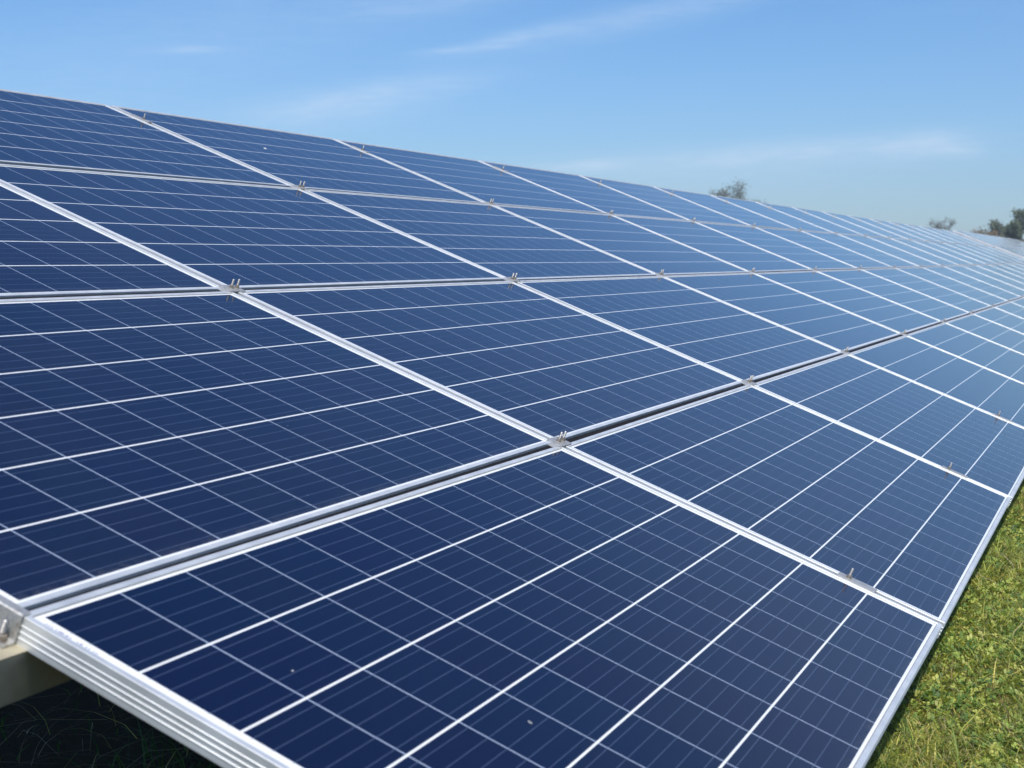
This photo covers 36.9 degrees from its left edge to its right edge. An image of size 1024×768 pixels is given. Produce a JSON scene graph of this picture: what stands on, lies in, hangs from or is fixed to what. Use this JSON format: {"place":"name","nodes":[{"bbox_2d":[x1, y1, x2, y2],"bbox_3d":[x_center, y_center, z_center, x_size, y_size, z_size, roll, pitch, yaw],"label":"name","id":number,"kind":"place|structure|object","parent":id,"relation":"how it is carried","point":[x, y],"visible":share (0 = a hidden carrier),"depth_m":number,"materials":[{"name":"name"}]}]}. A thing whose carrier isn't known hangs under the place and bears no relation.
{"place":"outdoors","nodes":[
{"label":"outdoors","id":0,"kind":"place"},
{"bbox_2d":[0,644,72,706],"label":"purlin","id":1,"kind":"object","parent":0,"point":[24,673],"depth_m":1.99,"materials":[{"name":"grey metal"}]},
{"bbox_2d":[0,594,30,648],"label":"panel clamp","id":2,"kind":"object","parent":1,"relation":"attached to","point":[12,614],"visible":1,"depth_m":1.97,"materials":[{"name":"metal"}]},
{"bbox_2d":[0,291,550,609],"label":"solar panel","id":3,"kind":"object","parent":1,"relation":"on","point":[141,433],"visible":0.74,"depth_m":2.98,"materials":[{"name":"glass"}]},
{"bbox_2d":[234,281,742,439],"bbox_3d":[0.046,-0.112,4.885,0.997,0.042,1.969,25,13,19],"label":"solar panel","id":4,"kind":"object","parent":1,"relation":"on","point":[533,361],"visible":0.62,"depth_m":4.62,"materials":[{"name":"glass"}]},
{"bbox_2d":[28,297,1021,610],"bbox_3d":[6.151,-1.032,18.506,0.017,0.027,35.841,25,13,19],"label":"rubber strip","id":5,"kind":"object","parent":1,"relation":"on","point":[484,467],"visible":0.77,"depth_m":3.39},
{"bbox_2d":[547,431,571,446],"bbox_3d":[0.117,0.135,3.796,0.043,0.033,0.091,25,13,20],"label":"panel clamp","id":6,"kind":"object","parent":5,"relation":"attached to","point":[559,441],"visible":1,"depth_m":3.80,"materials":[{"name":"metal"}]},
{"bbox_2d":[741,375,756,384],"bbox_3d":[0.872,-0.015,5.634,0.043,0.033,0.091,25,13,20],"label":"panel clamp","id":7,"kind":"object","parent":5,"relation":"attached to","point":[748,381],"visible":1,"depth_m":5.63,"materials":[{"name":"metal"}]},
{"bbox_2d":[841,347,850,353],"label":"panel clamp","id":8,"kind":"object","parent":5,"relation":"attached to","point":[845,351],"visible":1,"depth_m":7.47,"materials":[{"name":"metal"}]},
{"bbox_2d":[515,276,842,380],"bbox_3d":[0.804,-0.260,6.722,0.997,0.042,1.968,25,13,19],"label":"solar panel","id":9,"kind":"object","parent":1,"relation":"on","point":[714,333],"visible":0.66,"depth_m":6.54,"materials":[{"name":"glass"}]},
{"bbox_2d":[663,273,900,350],"bbox_3d":[1.558,-0.410,8.559,0.997,0.043,1.969,25,13,19],"label":"solar panel","id":10,"kind":"object","parent":1,"relation":"on","point":[827,324],"visible":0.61,"depth_m":8.42,"materials":[{"name":"glass"}]},
{"bbox_2d":[755,271,940,332],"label":"solar panel","id":11,"kind":"object","parent":1,"relation":"on","point":[889,314],"visible":0.64,"depth_m":10.28,"materials":[{"name":"glass"}]},
{"bbox_2d":[817,269,969,320],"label":"solar panel","id":12,"kind":"object","parent":1,"relation":"on","point":[900,294],"visible":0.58,"depth_m":12.14,"materials":[{"name":"glass"}]},
{"bbox_2d":[862,268,990,311],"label":"solar panel","id":13,"kind":"object","parent":1,"relation":"on","point":[933,290],"visible":0.62,"depth_m":14.01,"materials":[{"name":"glass"}]},
{"bbox_2d":[897,267,1007,305],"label":"solar panel","id":14,"kind":"object","parent":1,"relation":"on","point":[956,286],"visible":0.61,"depth_m":15.88,"materials":[{"name":"glass"}]},
{"bbox_2d":[923,266,1020,300],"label":"solar panel","id":15,"kind":"object","parent":1,"relation":"on","point":[975,283],"visible":0.66,"depth_m":17.73,"materials":[{"name":"glass"}]},
{"bbox_2d":[944,265,1023,296],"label":"solar panel","id":16,"kind":"object","parent":1,"relation":"on","point":[989,280],"visible":0.72,"depth_m":19.54,"materials":[{"name":"glass"}]},
{"bbox_2d":[963,265,1023,289],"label":"solar panel","id":17,"kind":"object","parent":1,"relation":"on","point":[1002,278],"visible":0.7,"depth_m":21.39,"materials":[{"name":"glass"}]},
{"bbox_2d":[977,265,1023,283],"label":"solar panel","id":18,"kind":"object","parent":1,"relation":"on","point":[1004,273],"visible":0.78,"depth_m":23.23,"materials":[{"name":"glass"}]},
{"bbox_2d":[990,264,1023,277],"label":"solar panel","id":19,"kind":"object","parent":1,"relation":"on","point":[1009,270],"visible":0.65,"depth_m":25.11,"materials":[{"name":"glass"}]},
{"bbox_2d":[1000,264,1023,273],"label":"solar panel","id":20,"kind":"object","parent":1,"relation":"on","point":[1020,270],"visible":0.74,"depth_m":26.93,"materials":[{"name":"glass"}]},
{"bbox_2d":[0,684,221,767],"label":"shade grass","id":21,"kind":"structure","parent":0,"point":[145,748],"depth_m":3.65,"materials":[{"name":"green plant"}]},
{"bbox_2d":[0,525,1023,767],"bbox_3d":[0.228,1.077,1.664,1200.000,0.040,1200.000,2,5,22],"label":"ground","id":22,"kind":"structure","parent":0,"point":[68,737],"depth_m":3.89,"materials":[{"name":"soil"}]},
{"bbox_2d":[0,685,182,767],"bbox_3d":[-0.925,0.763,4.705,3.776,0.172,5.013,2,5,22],"label":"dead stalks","id":23,"kind":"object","parent":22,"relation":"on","point":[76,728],"depth_m":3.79,"materials":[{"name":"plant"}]},
{"bbox_2d":[709,176,766,202],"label":"bare tree","id":24,"kind":"object","parent":22,"relation":"on","point":[738,195],"visible":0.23,"depth_m":109.65,"materials":[{"name":"green plant"}]},
{"bbox_2d":[927,217,955,230],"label":"bare tree","id":25,"kind":"object","parent":22,"relation":"on","point":[940,226],"visible":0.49,"depth_m":112.88,"materials":[{"name":"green plant"}]},
{"bbox_2d":[866,479,1023,767],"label":"clover","id":26,"kind":"object","parent":22,"relation":"on","point":[933,693],"visible":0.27,"depth_m":4.39,"materials":[{"name":"green plant"}]},
{"bbox_2d":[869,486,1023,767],"bbox_3d":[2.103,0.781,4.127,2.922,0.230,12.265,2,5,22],"label":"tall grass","id":27,"kind":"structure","parent":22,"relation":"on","point":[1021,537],"depth_m":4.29,"materials":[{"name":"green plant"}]},
{"bbox_2d":[873,490,1023,767],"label":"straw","id":28,"kind":"object","parent":22,"relation":"on","point":[964,677],"visible":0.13,"depth_m":4.17,"materials":[{"name":"beige plant"}]},
{"bbox_2d":[970,227,997,235],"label":"shrub","id":29,"kind":"object","parent":22,"relation":"on","point":[988,232],"visible":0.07,"depth_m":79.72,"materials":[{"name":"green plant"}]},
{"bbox_2d":[977,225,1007,237],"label":"shrub","id":30,"kind":"object","parent":22,"relation":"on","point":[994,234],"visible":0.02,"depth_m":85.45,"materials":[{"name":"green plant"}]},
{"bbox_2d":[985,219,1023,241],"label":"bush","id":31,"kind":"object","parent":22,"relation":"on","point":[996,225],"visible":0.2,"depth_m":86.60,"materials":[{"name":"green plant"}]},
{"bbox_2d":[1003,207,1023,240],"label":"bush","id":32,"kind":"object","parent":22,"relation":"on","point":[1013,230],"visible":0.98,"depth_m":80.87,"materials":[{"name":"green plant"}]},
{"bbox_2d":[0,0,1023,238],"label":"sky","id":33,"kind":"structure","parent":0,"point":[911,112],"materials":[{"name":"blue"}]},
{"bbox_2d":[864,481,1023,767],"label":"grass","id":34,"kind":"structure","parent":0,"point":[888,743],"depth_m":4.15,"materials":[{"name":"green plant"}]},
{"bbox_3d":[5.228,-1.371,18.770,0.060,0.078,36.273,25,13,19],"label":"purlin","id":35,"kind":"object","parent":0,"visible":0},
{"bbox_2d":[0,182,220,297],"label":"solar panel","id":36,"kind":"object","parent":35,"relation":"on","point":[46,249],"visible":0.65,"depth_m":3.91,"materials":[{"name":"glass"}]},
{"bbox_2d":[0,164,506,288],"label":"solar panel","id":37,"kind":"object","parent":35,"relation":"on","point":[251,236],"visible":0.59,"depth_m":4.98,"materials":[{"name":"glass"}]},
{"bbox_2d":[302,189,656,279],"bbox_3d":[-0.067,-0.661,7.048,0.997,0.041,1.968,25,13,19],"label":"solar panel","id":38,"kind":"object","parent":35,"relation":"on","point":[498,241],"visible":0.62,"depth_m":6.88,"materials":[{"name":"glass"}]},
{"bbox_2d":[0,263,1020,298],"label":"rubber strip","id":39,"kind":"object","parent":35,"relation":"on","point":[313,287],"visible":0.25,"depth_m":4.14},
{"bbox_2d":[218,279,245,291],"bbox_3d":[-0.755,-0.266,4.122,0.043,0.033,0.091,25,13,20],"label":"panel clamp","id":40,"kind":"object","parent":39,"relation":"attached to","point":[231,287],"visible":1,"depth_m":4.12,"materials":[{"name":"metal"}]},
{"bbox_2d":[505,273,520,281],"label":"panel clamp","id":41,"kind":"object","parent":39,"relation":"attached to","point":[512,278],"visible":1,"depth_m":5.96,"materials":[{"name":"metal"}]},
{"bbox_2d":[655,270,664,275],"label":"panel clamp","id":42,"kind":"object","parent":39,"relation":"attached to","point":[661,273],"visible":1,"depth_m":7.80,"materials":[{"name":"metal"}]},
{"bbox_2d":[494,205,747,274],"bbox_3d":[0.689,-0.810,8.885,0.997,0.041,1.968,25,13,19],"label":"solar panel","id":43,"kind":"object","parent":35,"relation":"on","point":[637,245],"visible":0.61,"depth_m":8.75,"materials":[{"name":"glass"}]},
{"bbox_2d":[613,215,811,271],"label":"solar panel","id":44,"kind":"object","parent":35,"relation":"on","point":[721,246],"visible":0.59,"depth_m":10.62,"materials":[{"name":"glass"}]},
{"bbox_2d":[697,222,857,269],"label":"solar panel","id":45,"kind":"object","parent":35,"relation":"on","point":[784,248],"visible":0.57,"depth_m":12.47,"materials":[{"name":"glass"}]},
{"bbox_2d":[756,227,892,268],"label":"solar panel","id":46,"kind":"object","parent":35,"relation":"on","point":[829,249],"visible":0.62,"depth_m":14.34,"materials":[{"name":"glass"}]},
{"bbox_2d":[803,231,919,267],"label":"solar panel","id":47,"kind":"object","parent":35,"relation":"on","point":[863,249],"visible":0.58,"depth_m":16.21,"materials":[{"name":"glass"}]},
{"bbox_2d":[839,234,940,266],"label":"solar panel","id":48,"kind":"object","parent":35,"relation":"on","point":[893,251],"visible":0.62,"depth_m":18.03,"materials":[{"name":"glass"}]},
{"bbox_2d":[867,236,957,265],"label":"solar panel","id":49,"kind":"object","parent":35,"relation":"on","point":[915,251],"visible":0.64,"depth_m":19.88,"materials":[{"name":"glass"}]},
{"bbox_2d":[891,238,973,264],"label":"solar panel","id":50,"kind":"object","parent":35,"relation":"on","point":[935,252],"visible":0.62,"depth_m":21.73,"materials":[{"name":"glass"}]},
{"bbox_2d":[912,240,986,264],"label":"solar panel","id":51,"kind":"object","parent":35,"relation":"on","point":[950,252],"visible":0.59,"depth_m":23.56,"materials":[{"name":"glass"}]},
{"bbox_2d":[929,241,996,263],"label":"solar panel","id":52,"kind":"object","parent":35,"relation":"on","point":[965,253],"visible":0.58,"depth_m":25.43,"materials":[{"name":"glass"}]},
{"bbox_2d":[945,243,1006,263],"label":"solar panel","id":53,"kind":"object","parent":35,"relation":"on","point":[974,252],"visible":0.56,"depth_m":27.29,"materials":[{"name":"glass"}]},
{"bbox_2d":[958,244,1015,263],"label":"solar panel","id":54,"kind":"object","parent":35,"relation":"on","point":[986,253],"visible":0.57,"depth_m":29.15,"materials":[{"name":"glass"}]},
{"bbox_2d":[970,245,1021,262],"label":"solar panel","id":55,"kind":"object","parent":35,"relation":"on","point":[996,254],"visible":0.51,"depth_m":31.00,"materials":[{"name":"glass"}]},
{"bbox_2d":[978,245,1023,262],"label":"solar panel","id":56,"kind":"object","parent":35,"relation":"on","point":[1002,253],"visible":0.66,"depth_m":32.80,"materials":[{"name":"glass"}]},
{"bbox_2d":[987,246,1023,259],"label":"solar panel","id":57,"kind":"object","parent":35,"relation":"on","point":[1008,253],"visible":0.62,"depth_m":34.69,"materials":[{"name":"glass"}]},
{"bbox_3d":[4.357,-1.772,19.096,0.060,0.078,36.273,25,13,19],"label":"purlin","id":58,"kind":"object","parent":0,"visible":0},
{"bbox_2d":[0,89,291,186],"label":"solar panel","id":59,"kind":"object","parent":58,"relation":"on","point":[46,131],"visible":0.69,"depth_m":5.75,"materials":[{"name":"glass"}]},
{"bbox_2d":[110,105,483,203],"bbox_3d":[-0.940,-1.062,7.373,0.997,0.042,1.968,25,13,19],"label":"solar panel","id":60,"kind":"object","parent":58,"relation":"on","point":[313,162],"visible":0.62,"depth_m":7.21,"materials":[{"name":"glass"}]},
{"bbox_2d":[0,163,763,227],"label":"rubber strip","id":61,"kind":"object","parent":58,"relation":"on","point":[84,170],"visible":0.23,"depth_m":4.92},
{"bbox_2d":[291,181,308,189],"bbox_3d":[-0.871,-0.817,6.285,0.043,0.033,0.091,25,13,20],"label":"panel clamp","id":62,"kind":"object","parent":61,"relation":"attached to","point":[299,186],"visible":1,"depth_m":6.29,"materials":[{"name":"metal"}]},
{"bbox_2d":[484,199,495,204],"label":"panel clamp","id":63,"kind":"object","parent":61,"relation":"attached to","point":[490,202],"visible":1,"depth_m":8.12,"materials":[{"name":"metal"}]},
{"bbox_2d":[335,139,606,213],"bbox_3d":[-0.184,-1.211,9.210,0.997,0.041,1.969,25,13,19],"label":"solar panel","id":64,"kind":"object","parent":58,"relation":"on","point":[480,180],"visible":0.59,"depth_m":9.08,"materials":[{"name":"glass"}]},
{"bbox_2d":[479,160,689,220],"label":"solar panel","id":65,"kind":"object","parent":58,"relation":"on","point":[591,193],"visible":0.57,"depth_m":10.96,"materials":[{"name":"glass"}]},
{"bbox_2d":[580,175,750,225],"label":"solar panel","id":66,"kind":"object","parent":58,"relation":"on","point":[670,202],"visible":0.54,"depth_m":12.81,"materials":[{"name":"glass"}]},
{"bbox_2d":[653,186,797,229],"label":"solar panel","id":67,"kind":"object","parent":58,"relation":"on","point":[731,210],"visible":0.58,"depth_m":14.66,"materials":[{"name":"glass"}]},
{"bbox_2d":[712,195,833,232],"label":"solar panel","id":68,"kind":"object","parent":58,"relation":"on","point":[775,215],"visible":0.58,"depth_m":16.51,"materials":[{"name":"glass"}]},
{"bbox_2d":[757,202,863,235],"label":"solar panel","id":69,"kind":"object","parent":58,"relation":"on","point":[811,219],"visible":0.61,"depth_m":18.38,"materials":[{"name":"glass"}]},
{"bbox_2d":[793,207,887,237],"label":"solar panel","id":70,"kind":"object","parent":58,"relation":"on","point":[842,223],"visible":0.57,"depth_m":20.22,"materials":[{"name":"glass"}]},
{"bbox_2d":[822,211,908,239],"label":"solar panel","id":71,"kind":"object","parent":58,"relation":"on","point":[865,225],"visible":0.48,"depth_m":22.05,"materials":[{"name":"glass"}]},
{"bbox_2d":[848,215,925,240],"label":"solar panel","id":72,"kind":"object","parent":58,"relation":"on","point":[889,228],"visible":0.58,"depth_m":23.92,"materials":[{"name":"glass"}]},
{"bbox_2d":[871,219,939,241],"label":"solar panel","id":73,"kind":"object","parent":58,"relation":"on","point":[908,231],"visible":0.47,"depth_m":25.75,"materials":[{"name":"glass"}]},
{"bbox_2d":[888,221,952,242],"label":"solar panel","id":74,"kind":"object","parent":58,"relation":"on","point":[923,232],"visible":0.6,"depth_m":27.60,"materials":[{"name":"glass"}]},
{"bbox_2d":[906,224,963,243],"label":"solar panel","id":75,"kind":"object","parent":58,"relation":"on","point":[935,234],"visible":0.48,"depth_m":29.44,"materials":[{"name":"glass"}]},
{"bbox_2d":[920,226,974,244],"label":"solar panel","id":76,"kind":"object","parent":58,"relation":"on","point":[948,236],"visible":0.56,"depth_m":31.29,"materials":[{"name":"glass"}]},
{"bbox_2d":[933,228,983,245],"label":"solar panel","id":77,"kind":"object","parent":58,"relation":"on","point":[959,237],"visible":0.48,"depth_m":33.16,"materials":[{"name":"glass"}]},
{"bbox_2d":[945,230,992,246],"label":"solar panel","id":78,"kind":"object","parent":58,"relation":"on","point":[969,238],"visible":0.52,"depth_m":35.00,"materials":[{"name":"glass"}]},
{"bbox_3d":[6.777,-0.659,18.191,0.060,0.078,36.273,25,13,19],"label":"purlin","id":79,"kind":"object","parent":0,"visible":0},
{"bbox_2d":[15,447,941,767],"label":"solar panel","id":80,"kind":"object","parent":79,"relation":"on","point":[577,611],"visible":1,"depth_m":2.48,"materials":[{"name":"glass"}]},
{"bbox_2d":[837,568,876,592],"bbox_3d":[0.796,0.458,3.541,0.094,0.053,0.035,25,13,20],"label":"panel clamp","id":81,"kind":"object","parent":80,"relation":"attached to","point":[848,577],"visible":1,"depth_m":3.54,"materials":[{"name":"metal"}]},
{"bbox_2d":[563,385,1010,637],"bbox_3d":[0.920,0.290,4.557,0.997,0.043,1.969,25,13,19],"label":"solar panel","id":82,"kind":"object","parent":79,"relation":"on","point":[902,528],"visible":0.81,"depth_m":4.28,"materials":[{"name":"glass"}]},
{"bbox_2d":[753,354,1023,507],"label":"solar panel","id":83,"kind":"object","parent":79,"relation":"on","point":[975,444],"visible":0.78,"depth_m":6.18,"materials":[{"name":"glass"}]},
{"bbox_2d":[849,335,1023,427],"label":"solar panel","id":84,"kind":"object","parent":79,"relation":"on","point":[953,376],"visible":0.74,"depth_m":8.08,"materials":[{"name":"glass"}]},
{"bbox_2d":[941,462,967,477],"bbox_3d":[1.552,0.309,5.379,0.094,0.053,0.035,25,13,20],"label":"panel clamp","id":85,"kind":"object","parent":79,"relation":"attached to","point":[953,471],"visible":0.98,"depth_m":5.38,"materials":[{"name":"metal"}]},
{"bbox_2d":[907,322,1023,382],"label":"solar panel","id":86,"kind":"object","parent":79,"relation":"on","point":[979,350],"visible":0.74,"depth_m":9.96,"materials":[{"name":"glass"}]},
{"bbox_2d":[947,314,1023,353],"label":"solar panel","id":87,"kind":"object","parent":79,"relation":"on","point":[1004,336],"visible":0.67,"depth_m":11.84,"materials":[{"name":"glass"}]},
{"bbox_2d":[974,307,1023,333],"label":"solar panel","id":88,"kind":"object","parent":79,"relation":"on","point":[1004,318],"visible":0.77,"depth_m":13.69,"materials":[{"name":"glass"}]},
{"bbox_2d":[992,411,1011,421],"bbox_3d":[2.307,0.159,7.217,0.094,0.053,0.035,25,13,20],"label":"panel clamp","id":89,"kind":"object","parent":79,"relation":"attached to","point":[998,415],"visible":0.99,"depth_m":7.21,"materials":[{"name":"metal"}]},
{"bbox_2d":[995,302,1023,317],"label":"solar panel","id":90,"kind":"object","parent":79,"relation":"on","point":[1014,308],"visible":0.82,"depth_m":15.51,"materials":[{"name":"glass"}]},
{"bbox_2d":[1011,297,1023,306],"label":"solar panel","id":91,"kind":"object","parent":79,"relation":"on","point":[1020,301],"visible":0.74,"depth_m":17.24,"materials":[{"name":"glass"}]},
{"bbox_3d":[3.657,-2.094,19.357,0.060,0.078,36.273,25,13,19],"label":"purlin","id":92,"kind":"object","parent":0,"visible":0},
{"bbox_2d":[129,114,151,123],"bbox_3d":[-1.587,-1.135,6.552,0.104,0.053,0.035,25,13,20],"label":"panel clamp","id":93,"kind":"object","parent":92,"relation":"attached to","point":[140,118],"visible":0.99,"depth_m":6.54,"materials":[{"name":"metal"}]},
{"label":"purlin","id":94,"kind":"object","parent":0,"visible":0},
{"bbox_2d":[994,245,1023,257],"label":"solar panel","id":95,"kind":"object","parent":94,"relation":"on","point":[1011,251],"visible":0.99,"depth_m":35.75,"materials":[{"name":"glass"}]},
{"bbox_2d":[1003,246,1023,253],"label":"solar panel","id":96,"kind":"object","parent":94,"relation":"on","point":[1014,249],"visible":0.49,"depth_m":38.38,"materials":[{"name":"glass"}]},
{"label":"purlin","id":97,"kind":"object","parent":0,"visible":0},
{"bbox_2d":[953,230,999,245],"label":"solar panel","id":98,"kind":"object","parent":97,"relation":"on","point":[976,238],"visible":0.84,"depth_m":36.12,"materials":[{"name":"glass"}]},
{"bbox_2d":[964,231,1007,246],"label":"solar panel","id":99,"kind":"object","parent":97,"relation":"on","point":[986,239],"visible":0.61,"depth_m":38.73,"materials":[{"name":"glass"}]},
{"bbox_2d":[971,232,1011,246],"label":"solar panel","id":100,"kind":"object","parent":97,"relation":"on","point":[992,239],"visible":0.58,"depth_m":40.55,"materials":[{"name":"glass"}]},
{"bbox_2d":[981,234,1018,247],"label":"solar panel","id":101,"kind":"object","parent":97,"relation":"on","point":[999,240],"visible":0.51,"depth_m":42.42,"materials":[{"name":"glass"}]},
{"bbox_2d":[988,235,1022,247],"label":"solar panel","id":102,"kind":"object","parent":97,"relation":"on","point":[1005,241],"visible":0.59,"depth_m":44.26,"materials":[{"name":"glass"}]},
{"bbox_2d":[994,236,1023,247],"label":"solar panel","id":103,"kind":"object","parent":97,"relation":"on","point":[1009,241],"visible":0.52,"depth_m":46.09,"materials":[{"name":"glass"}]},
{"bbox_2d":[1000,237,1023,245],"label":"solar panel","id":104,"kind":"object","parent":97,"relation":"on","point":[1012,241],"visible":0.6,"depth_m":47.94,"materials":[{"name":"glass"}]}
]}

